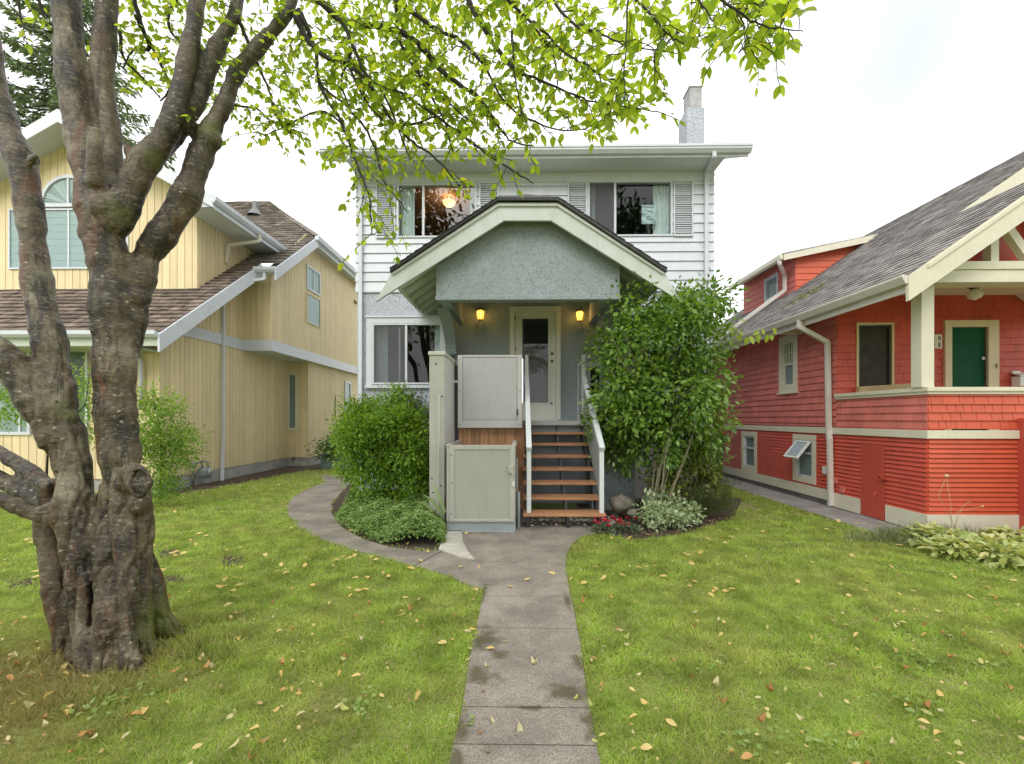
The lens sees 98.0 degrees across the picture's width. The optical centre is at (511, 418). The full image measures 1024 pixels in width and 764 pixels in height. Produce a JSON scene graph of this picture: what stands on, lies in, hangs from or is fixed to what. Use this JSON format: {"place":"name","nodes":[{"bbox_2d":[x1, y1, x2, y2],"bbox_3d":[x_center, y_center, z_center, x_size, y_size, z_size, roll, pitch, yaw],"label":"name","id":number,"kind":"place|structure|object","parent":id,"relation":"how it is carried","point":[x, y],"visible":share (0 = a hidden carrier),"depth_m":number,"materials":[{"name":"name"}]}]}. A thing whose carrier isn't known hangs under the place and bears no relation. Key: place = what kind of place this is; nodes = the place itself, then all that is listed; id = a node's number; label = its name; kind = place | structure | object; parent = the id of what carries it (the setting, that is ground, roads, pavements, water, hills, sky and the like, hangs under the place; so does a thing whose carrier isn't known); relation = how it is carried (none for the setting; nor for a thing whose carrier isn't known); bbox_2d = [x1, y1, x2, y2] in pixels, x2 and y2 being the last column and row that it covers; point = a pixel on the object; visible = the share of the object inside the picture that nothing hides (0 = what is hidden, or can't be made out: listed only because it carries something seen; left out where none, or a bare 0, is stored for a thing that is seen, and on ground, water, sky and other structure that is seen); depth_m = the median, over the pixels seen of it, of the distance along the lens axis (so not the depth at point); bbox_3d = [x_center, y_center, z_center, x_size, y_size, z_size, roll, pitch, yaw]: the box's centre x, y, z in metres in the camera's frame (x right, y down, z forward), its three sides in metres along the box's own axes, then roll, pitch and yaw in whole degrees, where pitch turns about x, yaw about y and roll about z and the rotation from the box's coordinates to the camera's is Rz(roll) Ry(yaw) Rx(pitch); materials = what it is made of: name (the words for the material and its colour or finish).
{"place":"outdoors","nodes":[
{"label":"outdoors","id":0,"kind":"place"},
{"bbox_2d":[286,475,482,588],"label":"curved path","id":1,"kind":"structure","parent":0,"point":[316,506],"depth_m":5.50,"materials":[{"name":"concrete"}]},
{"bbox_2d":[0,468,1023,763],"bbox_3d":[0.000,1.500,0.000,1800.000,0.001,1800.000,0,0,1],"label":"ground","id":2,"kind":"structure","parent":0,"point":[744,505],"depth_m":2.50,"materials":[{"name":"plant"}]},
{"bbox_2d":[5,674,13,680],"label":"fallen leaf","id":3,"kind":"object","parent":2,"relation":"on","point":[10,677],"visible":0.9,"depth_m":2.52,"materials":[{"name":"plant"}]},
{"bbox_2d":[10,651,17,657],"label":"fallen leaf","id":4,"kind":"object","parent":2,"relation":"on","point":[14,655],"visible":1,"depth_m":2.74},
{"bbox_2d":[3,578,39,587],"bbox_3d":[-4.430,1.493,4.041,0.504,0.001,0.214,0,0,36],"label":"bare patch","id":5,"kind":"object","parent":2,"relation":"on","point":[25,583],"visible":0.6,"depth_m":4.04,"materials":[{"name":"soil"}]},
{"bbox_2d":[42,719,48,726],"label":"fallen leaf","id":6,"kind":"object","parent":2,"relation":"on","point":[45,723],"visible":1,"depth_m":2.14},
{"bbox_2d":[0,356,95,473],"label":"maple shrub","id":7,"kind":"object","parent":2,"relation":"on","point":[17,415],"visible":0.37,"depth_m":7.09,"materials":[{"name":"green plant"}]},
{"bbox_2d":[75,730,85,737],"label":"fallen leaf","id":8,"kind":"object","parent":2,"relation":"on","point":[80,734],"visible":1,"depth_m":2.06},
{"bbox_2d":[0,0,177,174],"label":"spruce tree","id":9,"kind":"object","parent":2,"relation":"on","point":[48,101],"visible":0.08,"depth_m":21.46,"materials":[{"name":"plant"}]},
{"bbox_2d":[0,616,249,706],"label":"dry grass","id":10,"kind":"structure","parent":2,"relation":"on","point":[98,667],"depth_m":2.60,"materials":[{"name":"plant"}]},
{"bbox_2d":[130,710,145,714],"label":"fallen leaf","id":11,"kind":"object","parent":2,"relation":"on","point":[137,711],"visible":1,"depth_m":2.21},
{"bbox_2d":[141,706,148,714],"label":"fallen leaf","id":12,"kind":"object","parent":2,"relation":"on","point":[143,710],"visible":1,"depth_m":2.23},
{"bbox_2d":[158,549,180,557],"bbox_3d":[-3.799,1.494,4.952,0.212,0.001,0.335,0,0,-42],"label":"bare patch","id":13,"kind":"object","parent":2,"relation":"on","point":[163,552],"visible":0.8,"depth_m":4.95,"materials":[{"name":"soil"}]},
{"bbox_2d":[164,574,183,582],"bbox_3d":[-3.215,1.493,4.122,0.255,0.001,0.347,0,0,-41],"label":"bare patch","id":14,"kind":"object","parent":2,"relation":"on","point":[170,578],"visible":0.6,"depth_m":4.14,"materials":[{"name":"soil"}]},
{"bbox_2d":[136,377,214,505],"bbox_3d":[-5.861,0.402,7.510,1.414,2.232,1.336,0,0,33],"label":"maple shrub","id":15,"kind":"object","parent":2,"relation":"on","point":[155,440],"visible":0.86,"depth_m":7.44,"materials":[{"name":"green plant"}]},
{"bbox_2d":[0,109,356,492],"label":"yellow house","id":16,"kind":"structure","parent":2,"relation":"on","point":[249,354],"depth_m":10.68,"materials":[{"name":"wood"}]},
{"bbox_2d":[8,209,19,269],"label":"window","id":17,"kind":"structure","parent":16,"relation":"in","point":[13,259],"depth_m":10.01,"materials":[{"name":"white glass"}]},
{"bbox_2d":[0,352,32,434],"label":"window","id":18,"kind":"structure","parent":16,"relation":"in","point":[19,430],"depth_m":8.94,"materials":[{"name":"white glass"}]},
{"bbox_2d":[42,175,73,207],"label":"arched window","id":19,"kind":"structure","parent":16,"relation":"in","point":[58,192],"depth_m":9.99,"materials":[{"name":"glass"}]},
{"bbox_2d":[46,208,87,268],"bbox_3d":[-9.936,-4.026,9.990,1.192,1.354,0.055,0,0,1],"label":"window","id":20,"kind":"structure","parent":16,"relation":"in","point":[66,251],"depth_m":9.99,"materials":[{"name":"white glass"}]},
{"bbox_2d":[69,352,88,437],"bbox_3d":[-8.757,-0.324,8.929,0.544,2.147,0.080,0,0,1],"label":"window","id":21,"kind":"structure","parent":16,"relation":"in","point":[76,358],"depth_m":8.91,"materials":[{"name":"clear glass"}]},
{"bbox_2d":[190,460,212,486],"bbox_3d":[-6.879,1.224,9.863,0.333,0.552,0.401,0,0,1],"label":"gas meter","id":22,"kind":"object","parent":16,"relation":"attached to","point":[206,472],"visible":0.93,"depth_m":9.82,"materials":[{"name":"grey metal"}]},
{"bbox_2d":[288,373,297,429],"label":"window","id":23,"kind":"structure","parent":16,"relation":"in","point":[292,377],"depth_m":13.87,"materials":[{"name":"glass"}]},
{"bbox_2d":[306,264,320,296],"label":"window","id":24,"kind":"structure","parent":16,"relation":"in","point":[313,277],"depth_m":13.84,"materials":[{"name":"white glass"}]},
{"bbox_2d":[306,292,320,327],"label":"window","id":25,"kind":"structure","parent":16,"relation":"in","point":[313,304],"depth_m":13.88,"materials":[{"name":"clear"}]},
{"bbox_2d":[344,381,350,412],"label":"window","id":26,"kind":"structure","parent":16,"relation":"in","point":[347,385],"depth_m":17.06,"materials":[{"name":"glass"}]},
{"bbox_2d":[192,742,204,748],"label":"fallen leaf","id":27,"kind":"object","parent":2,"relation":"on","point":[197,745],"visible":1,"depth_m":2.00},
{"bbox_2d":[221,555,244,566],"bbox_3d":[-2.936,1.494,4.688,0.192,0.001,0.445,0,0,-36],"label":"bare patch","id":28,"kind":"object","parent":2,"relation":"on","point":[233,559],"visible":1,"depth_m":4.70,"materials":[{"name":"soil"}]},
{"bbox_2d":[152,463,320,494],"bbox_3d":[-6.093,1.495,13.197,1.800,0.001,9.800,0,0,1],"label":"garden bed","id":29,"kind":"object","parent":2,"relation":"on","point":[310,467],"visible":0.38,"depth_m":11.42,"materials":[{"name":"soil"}]},
{"bbox_2d":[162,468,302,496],"bbox_3d":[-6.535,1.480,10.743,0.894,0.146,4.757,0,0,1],"label":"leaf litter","id":30,"kind":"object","parent":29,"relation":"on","point":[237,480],"visible":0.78,"depth_m":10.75,"materials":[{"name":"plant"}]},
{"bbox_2d":[248,750,258,759],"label":"fallen leaf","id":31,"kind":"object","parent":2,"relation":"on","point":[249,756],"visible":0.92,"depth_m":1.93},
{"bbox_2d":[303,431,356,468],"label":"shrub","id":32,"kind":"object","parent":2,"relation":"on","point":[325,464],"visible":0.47,"depth_m":13.07,"materials":[{"name":"plant"}]},
{"bbox_2d":[340,703,349,711],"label":"fallen leaf","id":33,"kind":"object","parent":2,"relation":"on","point":[343,706],"visible":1,"depth_m":2.24,"materials":[{"name":"plant"}]},
{"bbox_2d":[332,481,446,550],"bbox_3d":[-1.998,1.496,8.037,2.377,0.001,6.454,0,0,-14],"label":"garden bed","id":34,"kind":"object","parent":2,"relation":"on","point":[424,542],"visible":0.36,"depth_m":5.49,"materials":[{"name":"soil"}]},
{"bbox_2d":[321,379,428,503],"bbox_3d":[-2.008,0.427,7.194,2.054,2.176,1.693,0,0,1],"label":"bright shrub","id":35,"kind":"object","parent":34,"relation":"on","point":[388,432],"visible":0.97,"depth_m":6.85,"materials":[{"name":"green plant"}]},
{"bbox_2d":[335,488,447,545],"bbox_3d":[-1.700,1.314,6.332,1.911,0.424,2.300,0,0,1],"label":"ground cover","id":36,"kind":"object","parent":34,"relation":"on","point":[410,513],"visible":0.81,"depth_m":5.73,"materials":[{"name":"green plant"}]},
{"bbox_2d":[393,386,428,484],"bbox_3d":[-1.570,0.302,7.579,1.029,1.757,1.257,0,0,-25],"label":"dark shrub","id":37,"kind":"object","parent":34,"relation":"on","point":[423,406],"visible":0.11,"depth_m":7.58,"materials":[{"name":"green plant"}]},
{"bbox_2d":[418,484,445,515],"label":"strap leaf plant","id":38,"kind":"object","parent":34,"relation":"on","point":[435,503],"visible":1,"depth_m":5.93,"materials":[{"name":"plant"}]},
{"bbox_2d":[0,0,816,678],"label":"multi trunk tree","id":39,"kind":"object","parent":2,"relation":"on","point":[104,592],"visible":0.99,"depth_m":2.84,"materials":[{"name":"green plant"}]},
{"bbox_2d":[415,690,419,699],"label":"fallen leaf","id":40,"kind":"object","parent":2,"relation":"on","point":[417,693],"visible":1,"depth_m":2.36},
{"bbox_2d":[0,507,1023,763],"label":"leaf bits","id":41,"kind":"object","parent":2,"relation":"on","point":[588,643],"visible":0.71,"depth_m":2.50,"materials":[{"name":"plant"}]},
{"bbox_2d":[21,483,1023,598],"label":"fallen leaves","id":42,"kind":"object","parent":2,"relation":"on","point":[550,572],"visible":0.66,"depth_m":4.34,"materials":[{"name":"plant"}]},
{"bbox_2d":[319,85,752,509],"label":"grey house","id":43,"kind":"structure","parent":2,"relation":"on","point":[550,253],"depth_m":8.32,"materials":[{"name":"white"}]},
{"bbox_2d":[365,315,445,387],"bbox_3d":[-1.987,-1.251,8.469,1.569,1.363,0.213,0,0,1],"label":"window","id":44,"kind":"structure","parent":43,"relation":"in","point":[381,323],"depth_m":8.41,"materials":[{"name":"white wood"}]},
{"bbox_2d":[397,183,476,237],"bbox_3d":[-1.419,-3.924,8.477,1.509,1.017,0.178,0,0,1],"label":"window","id":45,"kind":"structure","parent":43,"relation":"in","point":[407,194],"depth_m":8.53,"materials":[{"name":"white glass"}]},
{"bbox_2d":[442,196,455,207],"bbox_3d":[-1.361,-4.680,9.623,0.290,0.200,0.290,0,0,1],"label":"ceiling lamp","id":46,"kind":"object","parent":43,"relation":"hanging from","point":[449,202],"visible":1,"depth_m":9.56,"materials":[{"name":"white"}]},
{"bbox_2d":[475,307,485,328],"bbox_3d":[-0.586,-1.866,8.308,0.190,0.415,0.200,0,0,1],"label":"wall lantern","id":47,"kind":"object","parent":43,"relation":"attached to","point":[480,311],"depth_m":8.26,"materials":[{"name":"glass"}]},
{"bbox_2d":[515,312,554,418],"bbox_3d":[0.433,-0.993,8.406,0.776,2.016,0.067,0,0,1],"label":"door","id":48,"kind":"structure","parent":43,"relation":"in","point":[537,410],"depth_m":8.39,"materials":[{"name":"white wood"}]},
{"bbox_2d":[575,308,584,330],"bbox_3d":[1.258,-1.839,8.279,0.190,0.415,0.200,0,0,1],"label":"wall lantern","id":49,"kind":"object","parent":43,"relation":"attached to","point":[579,314],"depth_m":8.23,"materials":[{"name":"glass"}]},
{"bbox_2d":[585,362,610,419],"bbox_3d":[1.612,-0.505,8.371,0.480,1.090,0.090,0,0,1],"label":"window","id":50,"kind":"structure","parent":43,"relation":"in","point":[591,372],"depth_m":8.33,"materials":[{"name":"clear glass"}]},
{"bbox_2d":[588,180,672,236],"bbox_3d":[2.217,-3.934,8.420,1.579,1.038,0.178,0,0,1],"label":"window","id":51,"kind":"structure","parent":43,"relation":"in","point":[662,194],"depth_m":8.45,"materials":[{"name":"white glass"}]},
{"bbox_2d":[642,205,655,223],"bbox_3d":[2.575,-3.843,8.388,0.260,0.360,0.005,0,0,1],"label":"window paper","id":52,"kind":"object","parent":43,"relation":"attached to","point":[648,214],"depth_m":8.38,"materials":[{"name":"paper"}]},
{"bbox_2d":[52,618,1023,763],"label":"lawn weeds","id":53,"kind":"object","parent":2,"relation":"on","point":[740,732],"visible":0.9,"depth_m":2.26,"materials":[{"name":"green plant"}]},
{"bbox_2d":[521,513,622,525],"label":"pebbles","id":54,"kind":"object","parent":2,"relation":"on","point":[570,518],"visible":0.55,"depth_m":6.42,"materials":[{"name":"stone"}]},
{"bbox_2d":[640,698,649,705],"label":"fallen leaf","id":55,"kind":"object","parent":2,"relation":"on","point":[644,702],"visible":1,"depth_m":2.30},
{"bbox_2d":[639,743,651,749],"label":"fallen leaf","id":56,"kind":"object","parent":2,"relation":"on","point":[646,746],"visible":1,"depth_m":1.98,"materials":[{"name":"plant"}]},
{"bbox_2d":[576,498,740,538],"bbox_3d":[2.709,1.496,6.926,3.200,0.001,2.865,0,0,1],"label":"garden bed","id":57,"kind":"object","parent":2,"relation":"on","point":[669,530],"visible":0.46,"depth_m":6.51,"materials":[{"name":"soil"}]},
{"bbox_2d":[591,516,615,534],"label":"flower clump","id":58,"kind":"object","parent":57,"relation":"on","point":[600,525],"visible":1,"depth_m":5.77,"materials":[{"name":"green plant"}]},
{"bbox_2d":[609,494,633,512],"bbox_3d":[1.612,1.254,6.577,0.333,0.285,0.346,0,0,1],"label":"rock","id":59,"kind":"object","parent":57,"relation":"on","point":[620,503],"visible":0.99,"depth_m":6.47,"materials":[{"name":"stone"}]},
{"bbox_2d":[609,515,640,534],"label":"flower clump","id":60,"kind":"object","parent":57,"relation":"on","point":[619,523],"visible":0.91,"depth_m":5.82,"materials":[{"name":"green plant"}]},
{"bbox_2d":[627,509,636,516],"bbox_3d":[1.694,1.333,6.272,0.144,0.120,0.129,0,0,21],"label":"rock","id":61,"kind":"object","parent":57,"relation":"on","point":[631,512],"visible":0.92,"depth_m":6.23,"materials":[{"name":"stone"}]},
{"bbox_2d":[573,267,750,524],"bbox_3d":[2.189,-0.360,6.654,2.601,3.735,2.203,0,0,1],"label":"tall shrub","id":62,"kind":"object","parent":57,"relation":"on","point":[671,320],"visible":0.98,"depth_m":6.29,"materials":[{"name":"green plant"}]},
{"bbox_2d":[729,327,776,345],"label":"vine shoot","id":63,"kind":"object","parent":62,"relation":"attached to","point":[752,339],"visible":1,"depth_m":6.19,"materials":[{"name":"green plant"}]},
{"bbox_2d":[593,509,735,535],"bbox_3d":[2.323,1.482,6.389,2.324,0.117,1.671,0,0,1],"label":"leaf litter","id":64,"kind":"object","parent":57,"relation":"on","point":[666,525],"visible":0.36,"depth_m":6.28,"materials":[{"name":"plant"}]},
{"bbox_2d":[631,487,706,532],"bbox_3d":[2.204,1.260,6.123,1.156,0.610,0.696,0,0,-10],"label":"variegated plant","id":65,"kind":"object","parent":57,"relation":"on","point":[676,516],"visible":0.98,"depth_m":6.01,"materials":[{"name":"green plant"}]},
{"bbox_2d":[642,431,728,513],"bbox_3d":[2.591,0.829,6.695,1.429,1.351,1.030,0,0,1],"label":"olive shrub","id":66,"kind":"object","parent":57,"relation":"on","point":[704,468],"visible":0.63,"depth_m":6.56,"materials":[{"name":"green plant"}]},
{"bbox_2d":[663,718,676,725],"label":"fallen leaf","id":67,"kind":"object","parent":2,"relation":"on","point":[670,721],"visible":0.98,"depth_m":2.14,"materials":[{"name":"plant"}]},
{"bbox_2d":[713,676,718,688],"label":"fallen leaf","id":68,"kind":"object","parent":2,"relation":"on","point":[716,681],"visible":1,"depth_m":2.46,"materials":[{"name":"plant"}]},
{"bbox_2d":[740,752,752,758],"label":"fallen leaf","id":69,"kind":"object","parent":2,"relation":"on","point":[746,755],"visible":1,"depth_m":1.93,"materials":[{"name":"plant"}]},
{"bbox_2d":[755,712,765,721],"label":"fallen leaf","id":70,"kind":"object","parent":2,"relation":"on","point":[762,717],"visible":1,"depth_m":2.15,"materials":[{"name":"plant"}]},
{"bbox_2d":[766,682,772,690],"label":"fallen leaf","id":71,"kind":"object","parent":2,"relation":"on","point":[770,687],"visible":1,"depth_m":2.40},
{"bbox_2d":[796,713,803,720],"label":"fallen leaf","id":72,"kind":"object","parent":2,"relation":"on","point":[801,717],"visible":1,"depth_m":2.18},
{"bbox_2d":[848,727,863,736],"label":"fallen leaf","id":73,"kind":"object","parent":2,"relation":"on","point":[856,734],"visible":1,"depth_m":2.06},
{"bbox_2d":[713,151,1023,534],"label":"red house","id":74,"kind":"structure","parent":2,"relation":"on","point":[889,303],"depth_m":7.29,"materials":[{"name":"paint"}]},
{"bbox_2d":[741,431,757,472],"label":"window","id":75,"kind":"structure","parent":74,"relation":"in","point":[749,441],"depth_m":10.19,"materials":[{"name":"wood"}]},
{"bbox_2d":[764,272,778,302],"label":"window","id":76,"kind":"structure","parent":74,"relation":"in","point":[771,283],"depth_m":11.64,"materials":[{"name":"glass"}]},
{"bbox_2d":[776,335,798,394],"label":"window","id":77,"kind":"structure","parent":74,"relation":"in","point":[788,350],"depth_m":8.69,"materials":[{"name":"wood"}]},
{"bbox_2d":[783,434,816,484],"bbox_3d":[5.271,0.739,8.195,0.317,0.879,0.656,0,0,1],"label":"window","id":78,"kind":"structure","parent":74,"relation":"in","point":[803,451],"depth_m":8.15,"materials":[{"name":"white plastic"}]},
{"bbox_2d":[861,443,888,520],"bbox_3d":[5.357,0.939,6.579,0.134,1.123,0.517,0,0,1],"label":"access door","id":79,"kind":"structure","parent":74,"relation":"in","point":[873,477],"depth_m":6.59,"materials":[{"name":"red paint"}]},
{"bbox_2d":[856,322,893,391],"bbox_3d":[5.989,-0.959,7.357,0.610,1.237,0.060,0,0,1],"label":"window","id":80,"kind":"structure","parent":74,"relation":"in","point":[874,341],"depth_m":7.37,"materials":[{"name":"black glass"}]},
{"bbox_2d":[857,384,910,391],"bbox_3d":[6.091,-0.495,7.195,0.901,0.140,0.050,0,0,9],"label":"wooden board","id":81,"kind":"object","parent":74,"relation":"on","point":[880,387],"visible":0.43,"depth_m":7.19,"materials":[{"name":"wood"}]},
{"bbox_2d":[952,327,984,429],"bbox_3d":[7.509,-0.649,7.347,0.588,1.698,0.071,0,0,1],"label":"front door","id":82,"kind":"structure","parent":74,"relation":"in","point":[968,344],"depth_m":7.34,"materials":[{"name":"green paint"}]},
{"bbox_2d":[966,287,983,299],"bbox_3d":[7.067,-1.915,6.790,0.200,0.230,0.200,0,0,1],"label":"porch lamp","id":83,"kind":"object","parent":74,"relation":"attached to","point":[976,293],"visible":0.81,"depth_m":6.74,"materials":[{"name":"glass"}]},
{"bbox_2d":[1011,371,1023,386],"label":"mailbox","id":84,"kind":"object","parent":74,"relation":"attached to","point":[1017,381],"visible":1,"depth_m":7.22,"materials":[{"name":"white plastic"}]},
{"bbox_2d":[889,737,896,745],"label":"fallen leaf","id":85,"kind":"object","parent":2,"relation":"on","point":[892,742],"visible":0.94,"depth_m":2.01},
{"bbox_2d":[918,718,929,723],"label":"fallen leaf","id":86,"kind":"object","parent":2,"relation":"on","point":[924,720],"visible":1,"depth_m":2.15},
{"bbox_2d":[922,700,930,707],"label":"fallen leaf","id":87,"kind":"object","parent":2,"relation":"on","point":[926,703],"visible":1,"depth_m":2.28,"materials":[{"name":"plant"}]},
{"bbox_2d":[937,689,944,699],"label":"fallen leaf","id":88,"kind":"object","parent":2,"relation":"on","point":[940,693],"visible":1,"depth_m":2.36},
{"bbox_2d":[954,739,961,746],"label":"fallen leaf","id":89,"kind":"object","parent":2,"relation":"on","point":[957,742],"visible":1,"depth_m":2.02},
{"bbox_2d":[0,0,1023,402],"label":"sky","id":90,"kind":"structure","parent":0,"point":[887,108],"materials":[{"name":"white"}]},
{"bbox_2d":[450,508,604,763],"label":"front path","id":91,"kind":"structure","parent":0,"point":[533,616],"depth_m":2.72,"materials":[{"name":"concrete"}]},
{"bbox_2d":[438,530,474,559],"bbox_3d":[-0.702,1.512,5.245,0.348,0.075,1.296,0,0,-13],"label":"path patch","id":92,"kind":"object","parent":91,"relation":"on","point":[454,545],"visible":0.65,"depth_m":5.12,"materials":[{"name":"concrete"}]},
{"bbox_2d":[428,351,521,531],"bbox_3d":[-0.496,0.252,6.465,1.294,2.487,1.388,0,0,1],"label":"wheelchair lift","id":93,"kind":"object","parent":91,"relation":"on","point":[475,486],"visible":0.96,"depth_m":6.10,"materials":[{"name":"metal"}]},
{"bbox_2d":[517,721,522,731],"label":"fallen leaf","id":94,"kind":"object","parent":91,"relation":"on","point":[519,727],"visible":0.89,"depth_m":2.12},
{"bbox_2d":[531,656,538,663],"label":"fallen leaf","id":95,"kind":"object","parent":91,"relation":"on","point":[533,661],"visible":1,"depth_m":2.68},
{"bbox_2d":[523,355,605,527],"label":"porch stairs","id":96,"kind":"structure","parent":91,"relation":"on","point":[596,445],"depth_m":6.55,"materials":[{"name":"brown wood"}]},
{"bbox_2d":[653,462,740,517],"bbox_3d":[2.836,0.984,6.837,1.268,1.070,1.160,0,0,1],"label":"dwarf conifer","id":97,"kind":"object","parent":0,"point":[701,495],"visible":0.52,"depth_m":6.62,"materials":[{"name":"green plant"}]},
{"bbox_2d":[718,476,904,533],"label":"side path","id":98,"kind":"structure","parent":0,"point":[842,515],"depth_m":7.40,"materials":[{"name":"concrete"}]},
{"label":"garden bed","id":99,"kind":"structure","parent":0,"visible":0},
{"bbox_2d":[899,520,944,536],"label":"hosta","id":100,"kind":"object","parent":99,"relation":"on","point":[930,523],"visible":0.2,"depth_m":5.47,"materials":[{"name":"green plant"}]},
{"bbox_2d":[829,519,1018,547],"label":"weedy grass","id":101,"kind":"structure","parent":99,"relation":"on","point":[889,535],"depth_m":5.35,"materials":[{"name":"plant"}]},
{"bbox_2d":[893,524,980,552],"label":"hosta","id":102,"kind":"object","parent":99,"relation":"on","point":[934,532],"visible":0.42,"depth_m":5.21,"materials":[{"name":"green plant"}]},
{"bbox_2d":[938,474,983,528],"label":"seed stalks","id":103,"kind":"object","parent":102,"relation":"on","point":[946,475],"visible":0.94,"depth_m":5.37,"materials":[{"name":"plant"}]},
{"bbox_2d":[915,534,1009,564],"bbox_3d":[4.849,1.397,4.812,0.803,0.263,0.678,0,0,1],"label":"hosta","id":104,"kind":"object","parent":99,"relation":"on","point":[946,540],"visible":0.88,"depth_m":4.78,"materials":[{"name":"green plant"}]},
{"bbox_2d":[933,530,1023,562],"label":"hosta","id":105,"kind":"object","parent":99,"relation":"on","point":[987,538],"visible":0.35,"depth_m":4.89,"materials":[{"name":"green plant"}]},
{"bbox_2d":[954,539,1023,570],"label":"hosta","id":106,"kind":"object","parent":99,"relation":"on","point":[1015,548],"visible":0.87,"depth_m":4.50,"materials":[{"name":"green plant"}]},
{"bbox_2d":[969,524,1023,541],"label":"hosta","id":107,"kind":"object","parent":99,"relation":"on","point":[1010,534],"visible":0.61,"depth_m":5.25,"materials":[{"name":"green plant"}]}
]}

